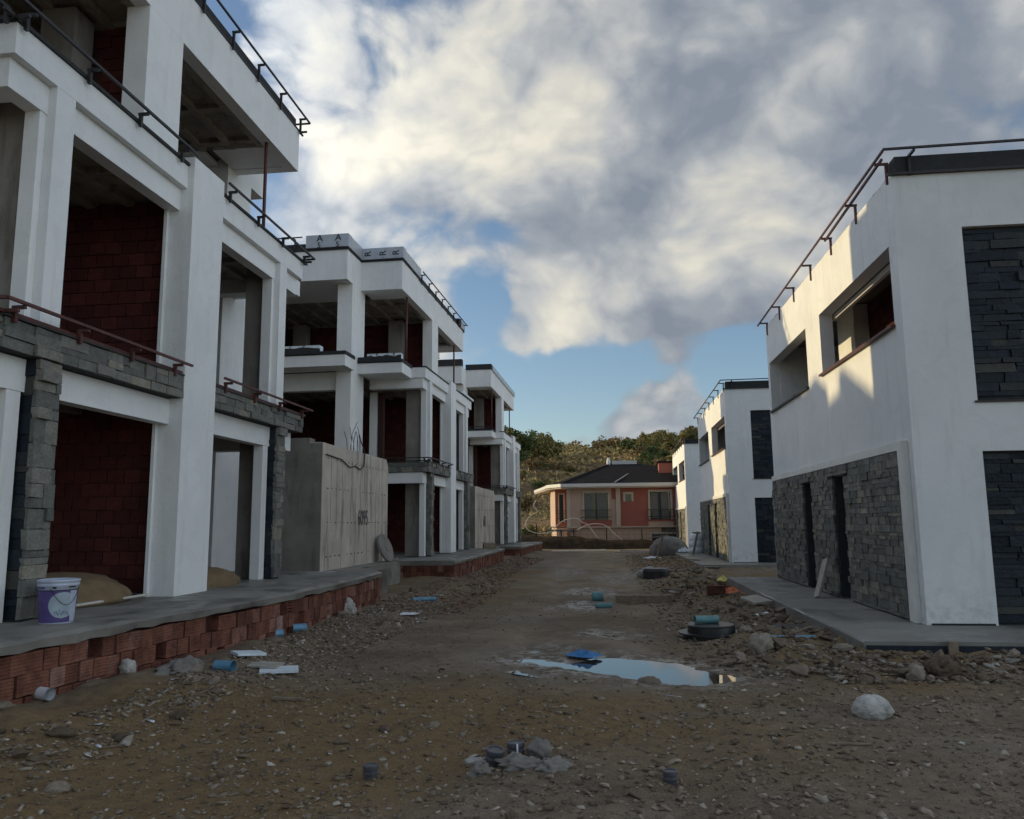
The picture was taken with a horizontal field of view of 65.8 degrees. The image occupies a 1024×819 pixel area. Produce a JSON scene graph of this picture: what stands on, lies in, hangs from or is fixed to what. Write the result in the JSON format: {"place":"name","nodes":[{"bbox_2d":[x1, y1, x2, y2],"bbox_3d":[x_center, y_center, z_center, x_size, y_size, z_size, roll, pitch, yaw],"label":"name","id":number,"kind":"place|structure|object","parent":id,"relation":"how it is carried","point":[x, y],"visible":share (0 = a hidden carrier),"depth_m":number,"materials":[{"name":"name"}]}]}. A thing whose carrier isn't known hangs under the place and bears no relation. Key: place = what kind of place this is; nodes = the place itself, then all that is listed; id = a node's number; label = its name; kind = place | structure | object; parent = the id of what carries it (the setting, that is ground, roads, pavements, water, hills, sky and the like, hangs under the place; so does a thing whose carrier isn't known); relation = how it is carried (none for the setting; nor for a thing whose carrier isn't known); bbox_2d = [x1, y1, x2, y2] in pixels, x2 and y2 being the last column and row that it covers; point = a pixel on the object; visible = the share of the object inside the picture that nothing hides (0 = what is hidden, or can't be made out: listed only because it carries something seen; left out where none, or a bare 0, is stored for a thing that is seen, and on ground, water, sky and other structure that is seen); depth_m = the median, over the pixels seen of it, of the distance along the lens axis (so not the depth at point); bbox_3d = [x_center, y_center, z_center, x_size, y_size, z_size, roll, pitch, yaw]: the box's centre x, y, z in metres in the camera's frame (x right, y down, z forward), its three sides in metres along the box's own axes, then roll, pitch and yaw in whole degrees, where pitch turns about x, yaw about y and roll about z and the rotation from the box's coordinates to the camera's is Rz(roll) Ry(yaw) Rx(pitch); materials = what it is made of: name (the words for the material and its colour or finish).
{"place":"outdoors","nodes":[
{"label":"outdoors","id":0,"kind":"place"},
{"bbox_2d":[0,549,1023,818],"bbox_3d":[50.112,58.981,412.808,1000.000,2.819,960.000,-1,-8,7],"label":"ground","id":1,"kind":"structure","parent":0,"point":[574,579],"depth_m":6.59,"materials":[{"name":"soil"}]},
{"bbox_2d":[0,700,16,709],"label":"rubble piece","id":2,"kind":"object","parent":1,"relation":"on","point":[4,704],"visible":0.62,"depth_m":6.39,"materials":[{"name":"stone"}]},
{"bbox_2d":[10,749,30,758],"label":"rock","id":3,"kind":"object","parent":1,"relation":"on","point":[18,753],"visible":1,"depth_m":5.38,"materials":[{"name":"stone"}]},
{"bbox_2d":[29,687,55,700],"bbox_3d":[-4.149,2.507,6.984,0.200,0.109,0.110,-4,-9,24],"label":"pipe piece","id":4,"kind":"object","parent":1,"relation":"on","point":[45,693],"visible":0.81,"depth_m":6.95,"materials":[{"name":"white plastic"}]},
{"bbox_2d":[43,780,71,792],"bbox_3d":[-2.843,2.361,4.945,0.166,0.080,0.114,1,-8,-10],"label":"boulder","id":5,"kind":"object","parent":1,"relation":"on","point":[60,786],"visible":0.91,"depth_m":4.92,"materials":[{"name":"stone"}]},
{"bbox_2d":[44,726,78,738],"bbox_3d":[-3.362,2.410,5.919,0.245,0.087,0.163,2,-8,-15],"label":"rubble piece","id":6,"kind":"object","parent":1,"relation":"on","point":[63,732],"visible":0.98,"depth_m":5.88,"materials":[{"name":"stone"}]},
{"bbox_2d":[112,732,128,741],"bbox_3d":[-2.996,2.509,6.059,0.127,0.065,0.193,5,-10,-34],"label":"rubble piece","id":7,"kind":"object","parent":1,"relation":"on","point":[118,737],"visible":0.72,"depth_m":6.03,"materials":[{"name":"stone"}]},
{"bbox_2d":[119,734,133,746],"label":"rock","id":8,"kind":"object","parent":1,"relation":"on","point":[126,741],"visible":1,"depth_m":5.93,"materials":[{"name":"stone"}]},
{"bbox_2d":[119,658,136,673],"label":"boulder","id":9,"kind":"object","parent":1,"relation":"on","point":[127,665],"visible":1,"depth_m":7.94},
{"bbox_2d":[168,708,186,719],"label":"rock","id":10,"kind":"object","parent":1,"relation":"on","point":[177,714],"visible":0.91,"depth_m":6.69,"materials":[{"name":"stone"}]},
{"bbox_2d":[154,655,204,675],"bbox_3d":[-3.568,2.765,8.529,0.397,0.194,1.030,0,-8,-5],"label":"cement heap","id":11,"kind":"object","parent":1,"relation":"on","point":[187,663],"visible":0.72,"depth_m":8.31,"materials":[{"name":"concrete"}]},
{"bbox_2d":[0,571,382,704],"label":"brick terrace","id":12,"kind":"structure","parent":1,"relation":"on","point":[95,642],"depth_m":8.96,"materials":[{"name":"brick"}]},
{"bbox_2d":[36,578,80,623],"bbox_3d":[-4.557,1.917,7.931,0.390,0.430,0.390,2,-9,-19],"label":"paint bucket","id":13,"kind":"object","parent":12,"relation":"on","point":[57,599],"visible":1,"depth_m":7.79,"materials":[{"name":"plastic"}]},
{"bbox_2d":[46,572,131,607],"bbox_3d":[-5.695,2.227,9.746,1.529,0.421,2.652,-1,-8,7],"label":"sand heap","id":14,"kind":"object","parent":12,"relation":"on","point":[98,587],"visible":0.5,"depth_m":9.76,"materials":[{"name":"sand"}]},
{"bbox_2d":[76,593,148,606],"bbox_3d":[-4.990,2.316,9.504,0.137,0.043,2.058,-2,-8,11],"label":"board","id":15,"kind":"object","parent":12,"relation":"on","point":[102,601],"visible":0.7,"depth_m":9.57,"materials":[{"name":"plastic"}]},
{"bbox_2d":[0,0,314,622],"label":"terraced villa","id":16,"kind":"object","parent":12,"relation":"on","point":[151,268],"visible":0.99,"depth_m":11.34,"materials":[{"name":"paint"}]},
{"bbox_2d":[207,567,239,587],"bbox_3d":[-5.001,2.654,12.533,1.214,0.341,1.720,-1,-8,7],"label":"sand heap","id":17,"kind":"object","parent":12,"relation":"on","point":[218,577],"visible":0.27,"depth_m":12.33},
{"bbox_2d":[212,660,235,671],"bbox_3d":[-3.155,2.815,8.682,0.220,0.120,0.120,-3,-8,15],"label":"pipe piece","id":18,"kind":"object","parent":1,"relation":"on","point":[228,665],"visible":0.84,"depth_m":8.65,"materials":[{"name":"blue plastic"}]},
{"bbox_2d":[0,596,455,778],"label":"rubble","id":19,"kind":"object","parent":1,"relation":"on","point":[28,765],"visible":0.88,"depth_m":8.77,"materials":[{"name":"gravel"}]},
{"bbox_2d":[230,650,266,655],"bbox_3d":[-3.106,2.873,9.329,0.360,0.030,0.200,15,-13,-43],"label":"board","id":20,"kind":"object","parent":1,"relation":"on","point":[248,653],"visible":1,"depth_m":9.29,"materials":[{"name":"plastic"}]},
{"bbox_2d":[247,661,284,668],"bbox_3d":[-2.809,2.913,9.033,0.340,0.020,0.300,3,-8,2],"label":"board","id":21,"kind":"object","parent":1,"relation":"on","point":[267,664],"visible":1,"depth_m":8.97,"materials":[{"name":"white wood"}]},
{"bbox_2d":[0,556,542,774],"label":"brick rubble","id":22,"kind":"object","parent":1,"relation":"on","point":[437,588],"visible":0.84,"depth_m":18.68,"materials":[{"name":"brick"}]},
{"bbox_2d":[259,665,298,673],"bbox_3d":[-2.622,2.928,8.906,0.420,0.026,0.260,3,-6,-16],"label":"board","id":23,"kind":"object","parent":1,"relation":"on","point":[289,669],"visible":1,"depth_m":8.84,"materials":[{"name":"plastic"}]},
{"bbox_2d":[271,696,304,699],"bbox_3d":[-2.156,2.774,7.600,0.340,0.020,0.031,-2,-8,12],"label":"board","id":24,"kind":"object","parent":1,"relation":"on","point":[288,698],"visible":1,"depth_m":7.58,"materials":[{"name":"brown wood"}]},
{"bbox_2d":[293,623,306,631],"bbox_3d":[-3.080,3.162,11.472,0.200,0.108,0.110,4,-9,-27],"label":"pipe piece","id":25,"kind":"object","parent":1,"relation":"on","point":[299,627],"visible":0.95,"depth_m":11.43,"materials":[{"name":"blue plastic"}]},
{"bbox_2d":[344,597,356,613],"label":"boulder","id":26,"kind":"object","parent":1,"relation":"on","point":[350,604],"visible":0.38,"depth_m":13.61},
{"bbox_2d":[327,558,399,593],"bbox_3d":[-4.852,4.190,19.679,4.550,0.655,6.860,-1,-8,7],"label":"concrete apron","id":27,"kind":"object","parent":1,"relation":"on","point":[390,571],"visible":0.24,"depth_m":19.25,"materials":[{"name":"concrete"}]},
{"bbox_2d":[279,422,387,570],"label":"retaining wall","id":28,"kind":"structure","parent":27,"relation":"on","point":[335,503],"depth_m":17.53,"materials":[{"name":"concrete"}]},
{"bbox_2d":[377,534,393,561],"bbox_3d":[-3.323,3.642,20.841,0.095,0.760,0.760,-23,-10,11],"label":"concrete disc","id":29,"kind":"object","parent":27,"relation":"on","point":[385,548],"visible":1,"depth_m":20.74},
{"bbox_2d":[363,762,378,779],"bbox_3d":[-0.934,2.428,5.222,0.104,0.160,0.104,1,-8,-10],"label":"drain stub","id":30,"kind":"object","parent":1,"relation":"on","point":[370,770],"visible":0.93,"depth_m":5.19,"materials":[{"name":"grey plastic"}]},
{"bbox_2d":[412,597,435,601],"bbox_3d":[-1.879,4.066,16.945,0.500,0.099,0.100,2,-8,-16],"label":"pipe piece","id":31,"kind":"object","parent":1,"relation":"on","point":[423,599],"visible":0.86,"depth_m":16.91,"materials":[{"name":"blue plastic"}]},
{"bbox_2d":[393,548,504,577],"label":"brick terrace","id":32,"kind":"structure","parent":1,"relation":"on","point":[458,563],"depth_m":24.25,"materials":[{"name":"ceramic"}]},
{"bbox_2d":[278,233,473,555],"bbox_3d":[-9.137,0.797,30.517,14.256,10.630,12.960,-2,-8,8],"label":"terraced villa","id":33,"kind":"object","parent":32,"relation":"on","point":[371,334],"visible":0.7,"depth_m":26.70,"materials":[{"name":"paint"}]},
{"bbox_2d":[43,562,864,756],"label":"foam flakes","id":34,"kind":"object","parent":1,"relation":"on","point":[100,745],"visible":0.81,"depth_m":7.70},
{"bbox_2d":[463,757,485,764],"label":"stone","id":35,"kind":"object","parent":1,"relation":"on","point":[469,760],"visible":0.7,"depth_m":5.62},
{"bbox_2d":[467,761,491,777],"bbox_3d":[-0.217,2.428,5.338,0.172,0.125,0.105,0,-8,-5],"label":"rock","id":36,"kind":"object","parent":1,"relation":"on","point":[478,769],"visible":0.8,"depth_m":5.31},
{"bbox_2d":[438,359,522,543],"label":"terraced villa","id":37,"kind":"object","parent":1,"relation":"on","point":[494,447],"visible":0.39,"depth_m":44.91,"materials":[{"name":"paint"}]},
{"bbox_2d":[485,745,504,766],"bbox_3d":[-0.125,2.471,5.539,0.132,0.190,0.132,5,0,-10],"label":"drain stub","id":38,"kind":"object","parent":1,"relation":"on","point":[493,752],"visible":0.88,"depth_m":5.49,"materials":[{"name":"grey plastic"}]},
{"bbox_2d":[0,556,995,811],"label":"splinters","id":39,"kind":"object","parent":1,"relation":"on","point":[426,590],"visible":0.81,"depth_m":10.99,"materials":[{"name":"brown wood"}]},
{"bbox_2d":[506,740,524,754],"bbox_3d":[0.029,2.488,5.697,0.132,0.180,0.135,0,-11,-11],"label":"drain stub","id":40,"kind":"object","parent":1,"relation":"on","point":[517,746],"visible":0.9,"depth_m":5.66,"materials":[{"name":"grey plastic"}]},
{"bbox_2d":[495,751,542,771],"bbox_3d":[0.064,2.411,5.403,0.375,0.128,0.175,-1,-8,7],"label":"concrete spill","id":41,"kind":"object","parent":1,"relation":"on","point":[512,761],"visible":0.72,"depth_m":5.37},
{"bbox_2d":[496,542,542,555],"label":"brick terrace","id":42,"kind":"structure","parent":1,"relation":"on","point":[518,549],"depth_m":42.39,"materials":[{"name":"ceramic"}]},
{"bbox_2d":[526,736,551,758],"bbox_3d":[0.194,2.414,5.653,0.189,0.149,0.135,-1,-8,7],"label":"stone","id":43,"kind":"object","parent":1,"relation":"on","point":[539,748],"visible":0.91,"depth_m":5.62,"materials":[{"name":"stone"}]},
{"bbox_2d":[535,755,572,773],"bbox_3d":[0.278,2.400,5.339,0.273,0.120,0.141,2,-8,-16],"label":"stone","id":44,"kind":"object","parent":1,"relation":"on","point":[548,765],"visible":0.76,"depth_m":5.30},
{"bbox_2d":[565,648,602,658],"bbox_3d":[0.916,3.099,10.094,0.491,0.092,0.322,-5,-9,29],"label":"blue rag","id":45,"kind":"object","parent":1,"relation":"on","point":[579,652],"visible":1,"depth_m":10.01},
{"bbox_2d":[516,534,654,548],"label":"earth bank","id":46,"kind":"structure","parent":1,"relation":"on","point":[565,542],"depth_m":55.01,"materials":[{"name":"soil"}]},
{"bbox_2d":[522,524,676,539],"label":"fence","id":47,"kind":"object","parent":46,"relation":"on","point":[606,534],"visible":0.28,"depth_m":56.22,"materials":[{"name":"metal"}]},
{"bbox_2d":[592,592,603,600],"bbox_3d":[1.883,4.119,17.397,0.240,0.219,0.219,-1,-8,1],"label":"pipe piece","id":48,"kind":"object","parent":1,"relation":"on","point":[597,596],"visible":0.88,"depth_m":17.30,"materials":[{"name":"teal plastic"}]},
{"bbox_2d":[534,458,684,539],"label":"pink house","id":49,"kind":"structure","parent":1,"relation":"on","point":[629,496],"depth_m":59.08,"materials":[{"name":"paint"}]},
{"bbox_2d":[558,493,564,522],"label":"window","id":50,"kind":"structure","parent":49,"relation":"in","point":[561,496],"depth_m":60.95,"materials":[{"name":"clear glass"}]},
{"bbox_2d":[582,490,609,519],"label":"window","id":51,"kind":"structure","parent":49,"relation":"in","point":[598,500],"depth_m":59.23,"materials":[{"name":"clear glass"}]},
{"bbox_2d":[623,492,633,500],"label":"window","id":52,"kind":"structure","parent":49,"relation":"in","point":[627,496],"depth_m":59.02,"materials":[{"name":"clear glass"}]},
{"bbox_2d":[648,489,672,518],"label":"window","id":53,"kind":"structure","parent":49,"relation":"in","point":[657,499],"depth_m":58.67,"materials":[{"name":"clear glass"}]},
{"bbox_2d":[650,532,675,539],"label":"window","id":54,"kind":"structure","parent":49,"relation":"in","point":[655,534],"depth_m":58.37,"materials":[{"name":"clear glass"}]},
{"bbox_2d":[506,652,741,696],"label":"puddle water","id":55,"kind":"structure","parent":1,"relation":"on","point":[673,673],"depth_m":9.23,"materials":[{"name":"grey liquid"}]},
{"bbox_2d":[616,594,672,604],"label":"timber beam","id":56,"kind":"structure","parent":1,"relation":"on","point":[636,599],"depth_m":16.84,"materials":[{"name":"brown wood"}]},
{"bbox_2d":[638,676,660,683],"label":"boulder","id":57,"kind":"object","parent":1,"relation":"on","point":[650,679],"visible":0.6,"depth_m":8.52,"materials":[{"name":"stone"}]},
{"bbox_2d":[643,568,669,579],"bbox_3d":[4.485,5.147,24.565,0.840,0.440,0.840,-1,-8,7],"label":"manhole","id":58,"kind":"object","parent":1,"relation":"on","point":[652,573],"visible":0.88,"depth_m":24.24,"materials":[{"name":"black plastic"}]},
{"bbox_2d":[649,536,687,555],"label":"covered heap","id":59,"kind":"object","parent":1,"relation":"on","point":[671,545],"visible":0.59,"depth_m":40.39,"materials":[{"name":"fabric"}]},
{"bbox_2d":[663,768,677,785],"bbox_3d":[1.032,2.430,5.146,0.096,0.160,0.096,1,-8,-10],"label":"drain stub","id":60,"kind":"object","parent":1,"relation":"on","point":[670,776],"visible":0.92,"depth_m":5.12,"materials":[{"name":"grey plastic"}]},
{"bbox_2d":[678,621,737,640],"bbox_3d":[2.899,3.307,11.489,0.940,0.390,0.940,-1,-8,7],"label":"manhole","id":61,"kind":"object","parent":1,"relation":"on","point":[703,631],"visible":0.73,"depth_m":11.24,"materials":[{"name":"black"}]},
{"bbox_2d":[694,615,718,622],"bbox_3d":[2.839,3.064,11.551,0.349,0.110,0.110,0,-8,-6],"label":"pipe piece","id":62,"kind":"object","parent":61,"relation":"on","point":[707,619],"visible":1,"depth_m":11.51,"materials":[{"name":"teal plastic"}]},
{"bbox_2d":[707,585,725,594],"bbox_3d":[4.467,3.946,17.311,0.380,0.190,0.200,-1,-8,7],"label":"broken block","id":63,"kind":"object","parent":1,"relation":"on","point":[716,589],"depth_m":17.22,"materials":[{"name":"brick"}]},
{"bbox_2d":[740,594,771,604],"bbox_3d":[4.681,3.650,15.188,0.360,0.040,0.600,-5,-1,-11],"label":"board","id":64,"kind":"object","parent":1,"relation":"on","point":[756,599],"visible":1,"depth_m":15.11,"materials":[{"name":"grey wood"}]},
{"bbox_2d":[747,632,773,654],"bbox_3d":[3.102,2.909,9.836,0.406,0.272,0.317,3,-9,-24],"label":"boulder","id":65,"kind":"object","parent":1,"relation":"on","point":[758,644],"visible":0.84,"depth_m":9.73,"materials":[{"name":"stone"}]},
{"bbox_2d":[761,655,776,664],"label":"rock","id":66,"kind":"object","parent":1,"relation":"on","point":[768,659],"visible":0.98,"depth_m":9.17,"materials":[{"name":"stone"}]},
{"bbox_2d":[771,637,787,647],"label":"rock","id":67,"kind":"object","parent":1,"relation":"on","point":[777,641],"visible":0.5,"depth_m":9.86,"materials":[{"name":"stone"}]},
{"bbox_2d":[772,623,810,630],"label":"rock","id":68,"kind":"object","parent":1,"relation":"on","point":[778,625],"visible":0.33,"depth_m":12.09,"materials":[{"name":"grey stone"}]},
{"bbox_2d":[790,664,808,676],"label":"rock","id":69,"kind":"object","parent":1,"relation":"on","point":[796,669],"visible":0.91,"depth_m":8.68,"materials":[{"name":"stone"}]},
{"bbox_2d":[625,554,1023,685],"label":"rubble","id":70,"kind":"object","parent":1,"relation":"on","point":[820,668],"visible":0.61,"depth_m":9.19,"materials":[{"name":"stone"}]},
{"bbox_2d":[832,643,853,651],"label":"rock","id":71,"kind":"object","parent":1,"relation":"on","point":[845,646],"visible":0.7,"depth_m":9.62,"materials":[{"name":"stone"}]},
{"bbox_2d":[828,742,872,744],"bbox_3d":[2.522,2.493,5.902,0.320,0.012,0.016,-1,-8,4],"label":"board","id":72,"kind":"object","parent":1,"relation":"on","point":[843,743],"visible":1,"depth_m":5.90,"materials":[{"name":"brown wood"}]},
{"bbox_2d":[839,662,866,670],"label":"rock","id":73,"kind":"object","parent":1,"relation":"on","point":[854,666],"visible":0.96,"depth_m":8.72,"materials":[{"name":"stone"}]},
{"bbox_2d":[859,674,873,684],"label":"rock","id":74,"kind":"object","parent":1,"relation":"on","point":[867,679],"visible":0.88,"depth_m":8.26,"materials":[{"name":"stone"}]},
{"bbox_2d":[851,694,894,719],"bbox_3d":[3.151,2.603,6.924,0.353,0.214,0.284,-1,-8,7],"label":"boulder","id":75,"kind":"object","parent":1,"relation":"on","point":[871,706],"visible":0.93,"depth_m":6.84,"materials":[{"name":"stone"}]},
{"bbox_2d":[890,668,908,676],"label":"rock","id":76,"kind":"object","parent":1,"relation":"on","point":[900,672],"visible":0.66,"depth_m":8.44,"materials":[{"name":"stone"}]},
{"bbox_2d":[905,663,925,681],"bbox_3d":[4.257,2.771,8.346,0.203,0.181,0.195,-2,-8,13],"label":"boulder","id":77,"kind":"object","parent":1,"relation":"on","point":[916,672],"visible":0.98,"depth_m":8.29,"materials":[{"name":"stone"}]},
{"bbox_2d":[923,654,962,677],"bbox_3d":[4.618,2.752,8.471,0.418,0.251,0.310,2,-8,-16],"label":"boulder","id":78,"kind":"object","parent":1,"relation":"on","point":[945,666],"visible":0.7,"depth_m":8.37,"materials":[{"name":"stone"}]},
{"bbox_2d":[974,671,990,681],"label":"rock","id":79,"kind":"object","parent":1,"relation":"on","point":[982,676],"visible":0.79,"depth_m":8.19,"materials":[{"name":"stone"}]},
{"bbox_2d":[1006,648,1020,658],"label":"rock","id":80,"kind":"object","parent":1,"relation":"on","point":[1013,653],"visible":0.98,"depth_m":8.98,"materials":[{"name":"stone"}]},
{"bbox_3d":[-2.983,6.919,37.529,3.950,0.660,6.960,-1,-8,7],"label":"concrete apron","id":81,"kind":"object","parent":1,"relation":"on","visible":0},
{"bbox_2d":[469,486,494,547],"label":"retaining wall","id":82,"kind":"structure","parent":81,"relation":"on","point":[482,518],"depth_m":36.23,"materials":[{"name":"concrete"}]},
{"bbox_2d":[519,445,671,536],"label":"hillside","id":83,"kind":"structure","parent":0,"point":[526,488],"depth_m":103.52,"materials":[{"name":"plant"}]},
{"bbox_2d":[504,425,539,453],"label":"hill tree","id":84,"kind":"object","parent":83,"relation":"on","point":[527,440],"visible":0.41,"depth_m":132.52,"materials":[{"name":"green plant"}]},
{"bbox_2d":[521,524,537,534],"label":"hill tree","id":85,"kind":"object","parent":83,"relation":"on","point":[527,532],"visible":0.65,"depth_m":65.88,"materials":[{"name":"green plant"}]},
{"bbox_2d":[521,493,538,512],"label":"hill tree","id":86,"kind":"object","parent":83,"relation":"on","point":[527,501],"visible":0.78,"depth_m":83.74,"materials":[{"name":"green plant"}]},
{"bbox_2d":[523,455,544,472],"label":"hill tree","id":87,"kind":"object","parent":83,"relation":"on","point":[534,462],"visible":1,"depth_m":118.28,"materials":[{"name":"green plant"}]},
{"bbox_2d":[528,432,554,457],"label":"hill tree","id":88,"kind":"object","parent":83,"relation":"on","point":[540,450],"visible":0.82,"depth_m":140.10,"materials":[{"name":"green plant"}]},
{"bbox_2d":[542,432,559,463],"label":"hill tree","id":89,"kind":"object","parent":83,"relation":"on","point":[555,448],"visible":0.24,"depth_m":143.84,"materials":[{"name":"green plant"}]},
{"bbox_2d":[519,440,682,536],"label":"hillside scrub","id":90,"kind":"object","parent":83,"relation":"on","point":[581,448],"visible":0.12,"depth_m":145.25,"materials":[{"name":"plant"}]},
{"bbox_2d":[616,438,635,448],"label":"hill tree","id":91,"kind":"object","parent":83,"relation":"on","point":[625,444],"visible":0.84,"depth_m":187.50,"materials":[{"name":"green plant"}]},
{"bbox_2d":[644,443,661,456],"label":"hill tree","id":92,"kind":"object","parent":83,"relation":"on","point":[650,449],"visible":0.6,"depth_m":155.97,"materials":[{"name":"green plant"}]},
{"bbox_2d":[646,434,663,448],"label":"hill tree","id":93,"kind":"object","parent":83,"relation":"on","point":[654,440],"visible":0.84,"depth_m":178.28,"materials":[{"name":"green plant"}]},
{"bbox_2d":[659,439,678,450],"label":"hill tree","id":94,"kind":"object","parent":83,"relation":"on","point":[668,446],"visible":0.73,"depth_m":161.30,"materials":[{"name":"green plant"}]},
{"bbox_2d":[679,427,697,440],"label":"hill tree","id":95,"kind":"object","parent":83,"relation":"on","point":[685,431],"visible":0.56,"depth_m":189.85,"materials":[{"name":"green plant"}]},
{"bbox_2d":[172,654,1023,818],"bbox_3d":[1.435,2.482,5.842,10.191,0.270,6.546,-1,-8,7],"label":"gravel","id":96,"kind":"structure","parent":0,"point":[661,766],"depth_m":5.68,"materials":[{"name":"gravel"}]},
{"bbox_2d":[206,0,1023,446],"label":"sky","id":97,"kind":"structure","parent":0,"point":[612,199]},
{"bbox_2d":[669,438,700,547],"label":"slate clad house","id":98,"kind":"structure","parent":0,"point":[685,458],"depth_m":50.92,"materials":[{"name":"white paint"}]},
{"bbox_2d":[675,553,776,568],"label":"pavement","id":99,"kind":"structure","parent":0,"point":[706,560],"depth_m":29.94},
{"bbox_2d":[689,532,702,552],"bbox_3d":[9.172,6.598,39.253,0.800,1.020,0.800,-1,-8,7],"label":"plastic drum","id":100,"kind":"object","parent":99,"relation":"on","point":[699,545],"visible":0.66,"depth_m":38.94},
{"bbox_2d":[693,378,775,562],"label":"slate clad house","id":101,"kind":"structure","parent":0,"point":[736,468],"depth_m":30.46,"materials":[{"name":"white plaster"},{"name":"slate stone"},{"name":"rough concrete"}]},
{"bbox_2d":[727,577,1023,654],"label":"pavement","id":102,"kind":"structure","parent":0,"point":[856,624],"depth_m":10.98,"materials":[{"name":"concrete"}]},
{"bbox_2d":[813,557,828,597],"bbox_3d":[5.939,3.231,15.180,0.040,0.800,0.200,23,-24,2],"label":"board","id":103,"kind":"object","parent":102,"relation":"on","point":[821,577],"visible":0.93,"depth_m":15.14,"materials":[{"name":"brown wood"}]},
{"bbox_2d":[757,138,1023,625],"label":"slate clad house","id":104,"kind":"structure","parent":102,"relation":"on","point":[895,340],"depth_m":11.83,"materials":[{"name":"white plaster"},{"name":"dark slate stone"},{"name":"metal"}]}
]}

